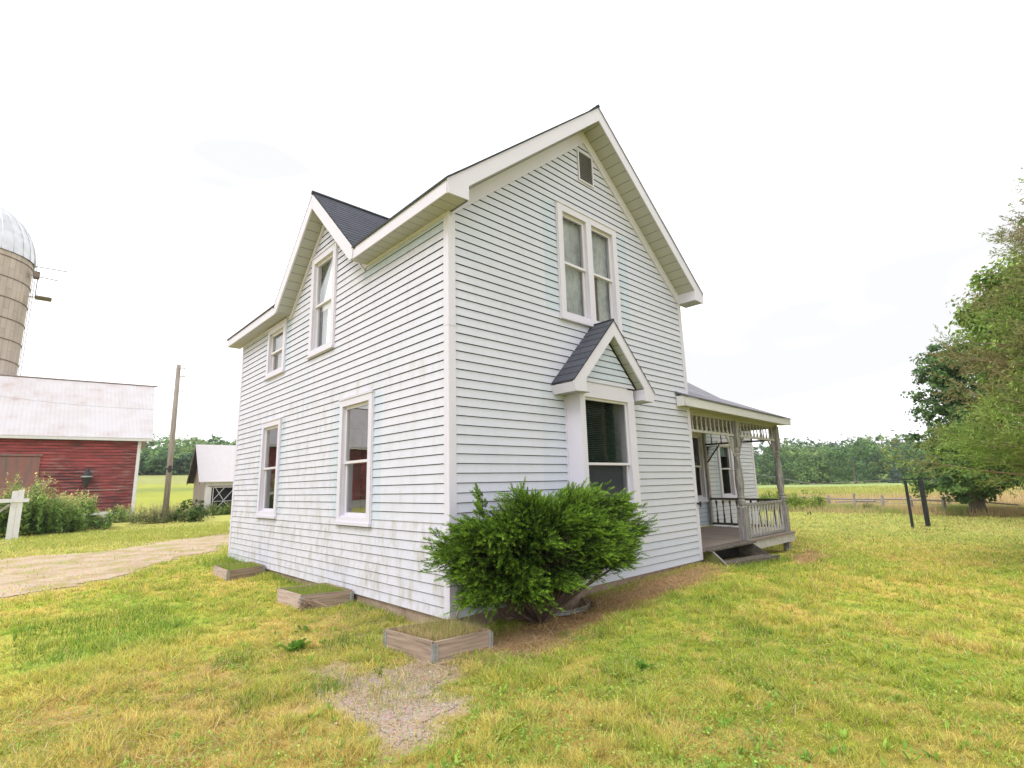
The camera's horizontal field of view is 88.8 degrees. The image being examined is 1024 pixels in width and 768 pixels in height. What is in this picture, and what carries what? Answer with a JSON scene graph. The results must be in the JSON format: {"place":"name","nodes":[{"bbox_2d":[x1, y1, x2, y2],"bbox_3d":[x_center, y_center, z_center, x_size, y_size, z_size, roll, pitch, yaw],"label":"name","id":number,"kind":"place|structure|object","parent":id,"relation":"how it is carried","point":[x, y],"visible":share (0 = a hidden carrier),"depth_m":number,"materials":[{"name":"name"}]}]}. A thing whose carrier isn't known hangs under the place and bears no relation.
{"place":"outdoors","nodes":[
{"label":"outdoors","id":0,"kind":"place"},
{"bbox_2d":[0,533,228,596],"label":"gravel track","id":1,"kind":"structure","parent":0,"point":[124,563],"depth_m":13.11,"materials":[{"name":"beige gravel"}]},
{"bbox_2d":[187,500,208,515],"bbox_3d":[-22.589,8.947,37.712,1.400,1.244,1.076,-4,-11,12],"label":"shrub","id":2,"kind":"object","parent":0,"point":[196,505],"visible":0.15,"depth_m":37.59,"materials":[{"name":"green plant"}]},
{"bbox_2d":[0,464,1023,767],"bbox_3d":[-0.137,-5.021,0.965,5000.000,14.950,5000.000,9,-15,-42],"label":"ground","id":3,"kind":"structure","parent":0,"point":[150,488],"depth_m":5.19,"materials":[{"name":"green plant"}]},
{"bbox_2d":[0,490,29,539],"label":"fence post","id":4,"kind":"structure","parent":3,"relation":"on","point":[17,500],"depth_m":21.14,"materials":[{"name":"grey wood"}]},
{"bbox_2d":[0,207,67,444],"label":"silo","id":5,"kind":"object","parent":3,"relation":"on","point":[18,258],"visible":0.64,"depth_m":38.39,"materials":[{"name":"concrete"}]},
{"bbox_2d":[0,472,135,534],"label":"tall weeds","id":6,"kind":"object","parent":3,"relation":"on","point":[39,514],"visible":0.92,"depth_m":23.67,"materials":[{"name":"green plant"}]},
{"bbox_2d":[82,512,107,515],"bbox_3d":[-20.865,6.392,25.586,0.090,0.180,1.936,-7,-12,25],"label":"white board","id":7,"kind":"object","parent":6,"relation":"on","point":[98,514],"visible":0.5,"depth_m":26.09,"materials":[{"name":"white wood"}]},
{"bbox_2d":[0,374,157,520],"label":"barn","id":8,"kind":"structure","parent":3,"relation":"on","point":[66,444],"depth_m":33.91,"materials":[{"name":"red metal"}]},
{"bbox_2d":[0,457,40,513],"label":"sliding door","id":9,"kind":"structure","parent":8,"relation":"in","point":[26,467],"depth_m":31.37,"materials":[{"name":"red wood"}]},
{"bbox_2d":[75,468,92,503],"bbox_3d":[-26.823,6.539,32.779,0.620,2.550,0.801,-4,-11,15],"label":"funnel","id":10,"kind":"object","parent":8,"relation":"attached to","point":[86,476],"visible":0.87,"depth_m":32.82,"materials":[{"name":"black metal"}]},
{"bbox_2d":[138,450,192,475],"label":"hedgerow","id":11,"kind":"object","parent":3,"relation":"on","point":[150,466],"visible":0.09,"depth_m":117.46,"materials":[{"name":"green plant"}]},
{"bbox_2d":[113,500,221,523],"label":"roadside weeds","id":12,"kind":"object","parent":3,"relation":"on","point":[155,516],"visible":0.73,"depth_m":30.40,"materials":[{"name":"green plant"}]},
{"bbox_2d":[161,365,185,522],"bbox_3d":[-20.203,3.594,31.197,0.509,9.714,0.488,2,-11,-16],"label":"utility pole","id":13,"kind":"object","parent":3,"relation":"on","point":[167,489],"visible":0.96,"depth_m":31.14,"materials":[{"name":"brown wood"}]},
{"bbox_2d":[2,396,233,424],"bbox_3d":[-21.625,1.732,31.915,17.404,1.728,2.021,5,-13,-30],"label":"overhead wire","id":14,"kind":"object","parent":13,"relation":"attached to","point":[131,408],"visible":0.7,"depth_m":30.90,"materials":[{"name":"grey metal"}]},
{"bbox_2d":[140,433,235,469],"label":"hillside woodland","id":15,"kind":"object","parent":3,"relation":"on","point":[183,446],"visible":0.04,"depth_m":156.16,"materials":[{"name":"green plant"}]},
{"bbox_2d":[171,499,208,522],"bbox_3d":[-18.754,7.453,30.607,1.898,1.450,1.740,9,-15,-42],"label":"shrub","id":16,"kind":"object","parent":3,"relation":"on","point":[191,514],"visible":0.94,"depth_m":30.46,"materials":[{"name":"green plant"}]},
{"bbox_2d":[186,444,235,514],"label":"shed","id":17,"kind":"structure","parent":3,"relation":"on","point":[211,474],"depth_m":40.68,"materials":[{"name":"metal"}]},
{"bbox_2d":[202,502,231,514],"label":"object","id":18,"kind":"object","parent":3,"relation":"on","point":[226,510],"visible":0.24,"depth_m":38.90,"materials":[{"name":"green plant"}]},
{"bbox_2d":[213,562,265,580],"bbox_3d":[-5.764,3.946,11.049,0.784,0.210,1.154,9,-15,-42],"label":"raised bed","id":19,"kind":"object","parent":3,"relation":"on","point":[228,575],"visible":0.77,"depth_m":10.72,"materials":[{"name":"brown wood"}]},
{"bbox_2d":[278,638,310,651],"bbox_3d":[-2.462,2.962,5.930,0.339,0.136,0.253,9,-15,-42],"label":"weed plant","id":20,"kind":"object","parent":3,"relation":"on","point":[299,644],"visible":0.86,"depth_m":5.91,"materials":[{"name":"green plant"}]},
{"bbox_2d":[293,625,309,632],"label":"weed plant","id":21,"kind":"object","parent":3,"relation":"on","point":[305,626],"visible":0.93,"depth_m":6.71,"materials":[{"name":"green plant"}]},
{"bbox_2d":[297,598,314,611],"bbox_3d":[-3.061,3.312,7.775,0.250,0.212,0.251,9,-15,-42],"label":"root clump","id":22,"kind":"object","parent":3,"relation":"on","point":[306,604],"visible":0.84,"depth_m":7.77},
{"bbox_2d":[299,598,330,608],"bbox_3d":[-2.952,3.286,7.832,0.500,0.147,0.024,-2,-11,5],"label":"stick","id":23,"kind":"object","parent":3,"relation":"on","point":[315,602],"visible":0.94,"depth_m":7.83,"materials":[{"name":"brown wood"}]},
{"bbox_2d":[277,583,353,609],"bbox_3d":[-3.142,3.381,8.322,0.765,0.225,1.164,9,-15,-42],"label":"raised bed","id":24,"kind":"object","parent":3,"relation":"on","point":[284,596],"visible":0.68,"depth_m":8.07,"materials":[{"name":"brown wood"}]},
{"bbox_2d":[340,662,457,746],"bbox_3d":[-0.999,2.735,4.571,1.055,0.006,1.812,0,-11,-6],"label":"gravel patch","id":25,"kind":"object","parent":3,"relation":"on","point":[407,715],"visible":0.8,"depth_m":4.41,"materials":[{"name":"grey gravel"}]},
{"bbox_2d":[287,657,496,763],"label":"pebbles","id":26,"kind":"object","parent":25,"relation":"on","point":[394,716],"visible":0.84,"depth_m":4.48,"materials":[{"name":"gravel"}]},
{"bbox_2d":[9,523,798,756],"bbox_3d":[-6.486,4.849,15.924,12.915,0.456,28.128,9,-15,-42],"label":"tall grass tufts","id":27,"kind":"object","parent":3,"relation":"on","point":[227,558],"visible":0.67,"depth_m":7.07,"materials":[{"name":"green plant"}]},
{"bbox_2d":[383,619,492,663],"bbox_3d":[-0.843,2.891,5.907,0.813,0.225,0.994,9,-15,-42],"label":"raised bed","id":28,"kind":"object","parent":3,"relation":"on","point":[423,649],"visible":0.76,"depth_m":5.66,"materials":[{"name":"brown wood"}]},
{"bbox_2d":[219,561,488,640],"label":"grass","id":29,"kind":"structure","parent":28,"relation":"on","point":[445,628],"depth_m":6.03,"materials":[{"name":"green plant"}]},
{"bbox_2d":[0,565,923,767],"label":"straw litter","id":30,"kind":"object","parent":3,"relation":"on","point":[508,643],"visible":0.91,"depth_m":5.39,"materials":[{"name":"beige plant"}]},
{"bbox_2d":[226,104,795,626],"bbox_3d":[1.618,0.535,15.401,15.760,9.290,10.408,9,-15,-42],"label":"farmhouse","id":31,"kind":"object","parent":3,"relation":"on","point":[500,322],"visible":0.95,"depth_m":9.15,"materials":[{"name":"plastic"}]},
{"bbox_2d":[254,417,283,518],"bbox_3d":[-5.345,1.867,11.607,0.185,2.132,1.230,9,-15,-42],"label":"window","id":32,"kind":"structure","parent":31,"relation":"in","point":[262,512],"depth_m":11.80,"materials":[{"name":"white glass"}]},
{"bbox_2d":[263,318,290,380],"bbox_3d":[-5.404,-0.773,12.125,0.217,1.232,1.210,9,-15,-42],"label":"window","id":33,"kind":"structure","parent":31,"relation":"in","point":[273,369],"depth_m":12.31,"materials":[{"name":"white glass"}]},
{"bbox_2d":[306,240,344,358],"bbox_3d":[-3.709,-1.801,10.468,0.245,2.478,1.210,9,-15,-42],"label":"window","id":34,"kind":"structure","parent":31,"relation":"in","point":[328,259],"depth_m":10.61,"materials":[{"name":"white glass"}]},
{"bbox_2d":[333,390,376,526],"bbox_3d":[-2.574,1.245,8.692,0.185,2.127,1.230,9,-15,-42],"label":"window","id":35,"kind":"structure","parent":31,"relation":"in","point":[343,517],"depth_m":8.84,"materials":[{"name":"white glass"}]},
{"bbox_2d":[554,200,624,335],"bbox_3d":[1.387,-2.049,9.582,1.770,2.162,0.217,9,-15,-42],"label":"window","id":36,"kind":"structure","parent":31,"relation":"in","point":[592,249],"depth_m":9.55,"materials":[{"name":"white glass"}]},
{"bbox_2d":[550,318,654,523],"bbox_3d":[1.521,0.636,8.946,2.290,3.464,0.790,9,-15,-42],"label":"bay window","id":37,"kind":"structure","parent":31,"relation":"in","point":[581,464],"depth_m":8.85,"materials":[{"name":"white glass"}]},
{"bbox_2d":[692,432,708,502],"bbox_3d":[5.486,2.477,15.729,1.130,2.107,0.185,9,-15,-42],"label":"window","id":38,"kind":"structure","parent":31,"relation":"in","point":[703,497],"depth_m":15.97,"materials":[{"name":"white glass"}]},
{"bbox_2d":[715,441,736,497],"bbox_3d":[6.946,2.812,17.067,1.080,1.877,0.217,9,-15,-42],"label":"window","id":39,"kind":"structure","parent":31,"relation":"in","point":[721,451],"depth_m":17.22,"materials":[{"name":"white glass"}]},
{"bbox_2d":[0,558,1023,767],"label":"clover","id":40,"kind":"object","parent":3,"relation":"on","point":[582,737],"visible":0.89,"depth_m":4.28,"materials":[{"name":"green plant"}]},
{"bbox_2d":[1,538,1023,767],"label":"lawn weeds","id":41,"kind":"object","parent":3,"relation":"on","point":[722,765],"visible":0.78,"depth_m":4.14,"materials":[{"name":"green plant"}]},
{"bbox_2d":[419,476,658,625],"bbox_3d":[0.574,2.208,6.986,4.168,1.958,1.628,9,-15,-42],"label":"juniper bush","id":42,"kind":"object","parent":3,"relation":"on","point":[532,549],"visible":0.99,"depth_m":6.50,"materials":[{"name":"green plant"}]},
{"bbox_2d":[555,598,589,615],"bbox_3d":[0.839,3.502,7.526,1.068,0.577,0.406,9,-15,-42],"label":"window well","id":43,"kind":"object","parent":3,"relation":"on","point":[586,606],"depth_m":7.43,"materials":[{"name":"metal"}]},
{"bbox_2d":[635,659,653,671],"bbox_3d":[1.264,2.733,5.085,0.197,0.094,0.177,9,-15,-42],"label":"weed plant","id":44,"kind":"object","parent":3,"relation":"on","point":[642,664],"visible":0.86,"depth_m":5.10,"materials":[{"name":"green plant"}]},
{"bbox_2d":[755,462,760,483],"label":"wood edge tree","id":45,"kind":"object","parent":3,"relation":"on","point":[757,470],"visible":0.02,"depth_m":126.39,"materials":[{"name":"green plant"}]},
{"bbox_2d":[755,452,794,484],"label":"wood edge tree","id":46,"kind":"object","parent":3,"relation":"on","point":[786,468],"visible":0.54,"depth_m":130.00,"materials":[{"name":"green plant"}]},
{"bbox_2d":[758,490,800,510],"bbox_3d":[16.018,7.086,31.706,2.935,1.272,2.394,3,-12,-21],"label":"fence bush","id":47,"kind":"object","parent":3,"relation":"on","point":[765,495],"visible":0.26,"depth_m":31.59,"materials":[{"name":"green plant"}]},
{"bbox_2d":[785,490,827,511],"bbox_3d":[17.278,6.894,30.902,2.603,1.287,2.514,9,-15,-42],"label":"fence bush","id":48,"kind":"object","parent":3,"relation":"on","point":[820,500],"visible":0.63,"depth_m":30.68,"materials":[{"name":"green plant"}]},
{"bbox_2d":[790,447,840,484],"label":"wood edge tree","id":49,"kind":"object","parent":3,"relation":"on","point":[823,466],"visible":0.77,"depth_m":120.96,"materials":[{"name":"green plant"}]},
{"bbox_2d":[710,466,930,528],"bbox_3d":[11.172,4.074,17.975,11.017,2.602,0.186,3,-12,-24],"label":"clothesline frame","id":50,"kind":"object","parent":3,"relation":"on","point":[924,503],"visible":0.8,"depth_m":19.74,"materials":[{"name":"metal"}]},
{"bbox_2d":[795,443,852,483],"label":"wood edge tree","id":51,"kind":"object","parent":3,"relation":"on","point":[811,463],"visible":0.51,"depth_m":121.61,"materials":[{"name":"green plant"}]},
{"bbox_2d":[825,438,879,483],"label":"wood edge tree","id":52,"kind":"object","parent":3,"relation":"on","point":[863,453],"visible":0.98,"depth_m":112.41,"materials":[{"name":"green plant"}]},
{"bbox_2d":[753,430,1001,483],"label":"woodland","id":53,"kind":"object","parent":3,"relation":"on","point":[790,453],"visible":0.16,"depth_m":138.32,"materials":[{"name":"green plant"}]},
{"bbox_2d":[767,493,1018,511],"bbox_3d":[18.840,7.594,33.726,4.814,1.222,22.134,5,-13,-30],"label":"rail fence","id":54,"kind":"object","parent":3,"relation":"on","point":[881,498],"visible":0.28,"depth_m":27.93,"materials":[{"name":"grey wood"}]},
{"bbox_2d":[887,464,902,482],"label":"spruce tree","id":55,"kind":"object","parent":3,"relation":"on","point":[895,474],"visible":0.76,"depth_m":109.81,"materials":[{"name":"green plant"}]},
{"bbox_2d":[876,442,930,480],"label":"wood edge tree","id":56,"kind":"object","parent":3,"relation":"on","point":[902,468],"visible":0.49,"depth_m":116.47,"materials":[{"name":"green plant"}]},
{"bbox_2d":[902,465,916,482],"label":"spruce tree","id":57,"kind":"object","parent":3,"relation":"on","point":[905,473],"visible":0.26,"depth_m":107.22,"materials":[{"name":"green plant"}]},
{"bbox_2d":[901,443,953,481],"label":"wood edge tree","id":58,"kind":"object","parent":3,"relation":"on","point":[916,455],"visible":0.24,"depth_m":111.70,"materials":[{"name":"green plant"}]},
{"bbox_2d":[872,167,1023,497],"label":"cedar tree","id":59,"kind":"object","parent":3,"relation":"on","point":[964,443],"visible":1,"depth_m":10.12,"materials":[{"name":"green plant"}]},
{"bbox_2d":[899,337,1023,515],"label":"maple tree","id":60,"kind":"object","parent":3,"relation":"on","point":[963,491],"visible":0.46,"depth_m":24.75,"materials":[{"name":"green plant"}]},
{"bbox_2d":[944,217,1023,420],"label":"ash tree","id":61,"kind":"object","parent":3,"relation":"on","point":[973,329],"visible":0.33,"depth_m":17.80,"materials":[{"name":"green plant"}]},
{"bbox_2d":[0,0,1023,454],"label":"sky","id":62,"kind":"structure","parent":0,"point":[828,175],"materials":[{"name":"white"}]},
{"bbox_2d":[757,484,1023,509],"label":"field grass","id":63,"kind":"structure","parent":0,"point":[885,491],"depth_m":47.43,"materials":[{"name":"green plant"}]},
{"bbox_2d":[760,499,1023,517],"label":"meadow grass","id":64,"kind":"structure","parent":0,"point":[953,509],"depth_m":26.38,"materials":[{"name":"green plant"}]}
]}

